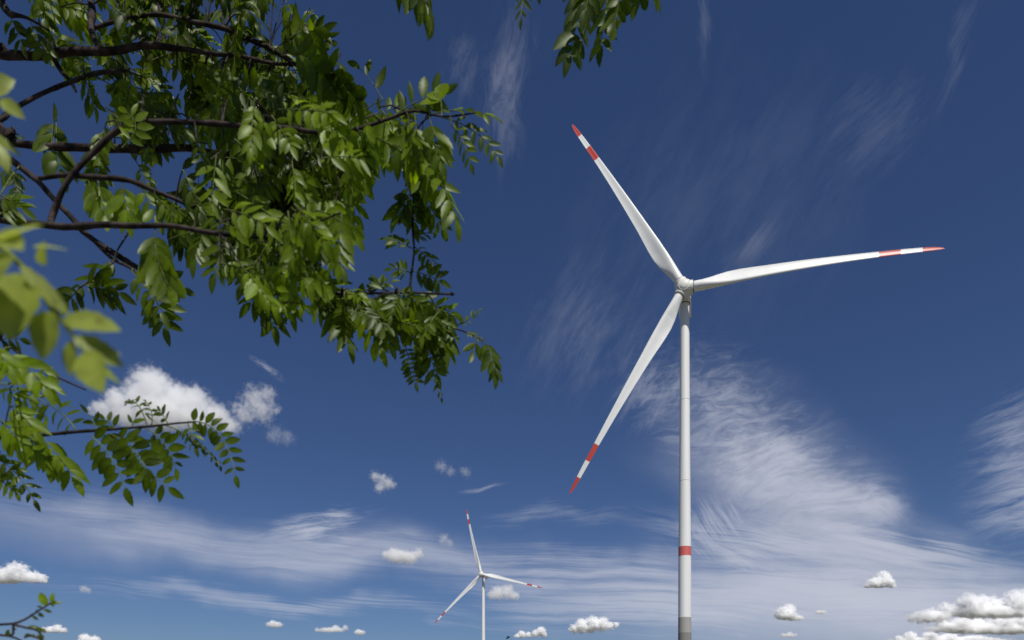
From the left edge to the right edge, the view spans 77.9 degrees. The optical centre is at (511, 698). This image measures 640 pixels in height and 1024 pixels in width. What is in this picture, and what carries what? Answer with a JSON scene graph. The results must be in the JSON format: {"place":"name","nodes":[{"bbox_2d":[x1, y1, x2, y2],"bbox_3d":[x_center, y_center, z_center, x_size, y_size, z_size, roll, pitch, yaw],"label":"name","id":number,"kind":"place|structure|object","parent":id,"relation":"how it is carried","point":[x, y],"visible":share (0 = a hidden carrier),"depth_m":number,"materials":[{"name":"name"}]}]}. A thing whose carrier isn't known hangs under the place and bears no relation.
{"place":"outdoors","nodes":[
{"label":"outdoors","id":0,"kind":"place"},
{"bbox_2d":[0,0,1023,639],"label":"sky","id":1,"kind":"structure","parent":0,"point":[857,427],"materials":[{"name":"blue"}]},
{"label":"ground","id":2,"kind":"structure","parent":0,"visible":0},
{"bbox_2d":[0,593,61,639],"bbox_3d":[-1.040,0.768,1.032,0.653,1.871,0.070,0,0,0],"label":"shrub","id":3,"kind":"object","parent":2,"relation":"on","point":[42,598],"visible":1,"depth_m":1.00,"materials":[{"name":"green plant"}]},
{"bbox_2d":[0,0,660,511],"bbox_3d":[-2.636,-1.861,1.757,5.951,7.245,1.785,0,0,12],"label":"tree","id":4,"kind":"object","parent":2,"relation":"on","point":[294,180],"visible":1,"depth_m":1.47,"materials":[{"name":"green plant"}]},
{"bbox_2d":[434,509,541,639],"bbox_3d":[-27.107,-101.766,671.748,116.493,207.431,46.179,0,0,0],"label":"wind turbine","id":5,"kind":"object","parent":2,"relation":"on","point":[484,576],"visible":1,"depth_m":683.82,"materials":[{"name":"white paint"}]},
{"bbox_2d":[569,124,944,639],"bbox_3d":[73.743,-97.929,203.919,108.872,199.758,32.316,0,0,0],"label":"wind turbine","id":6,"kind":"object","parent":2,"relation":"on","point":[685,288],"visible":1,"depth_m":209.23,"materials":[{"name":"white paint"}]}
]}

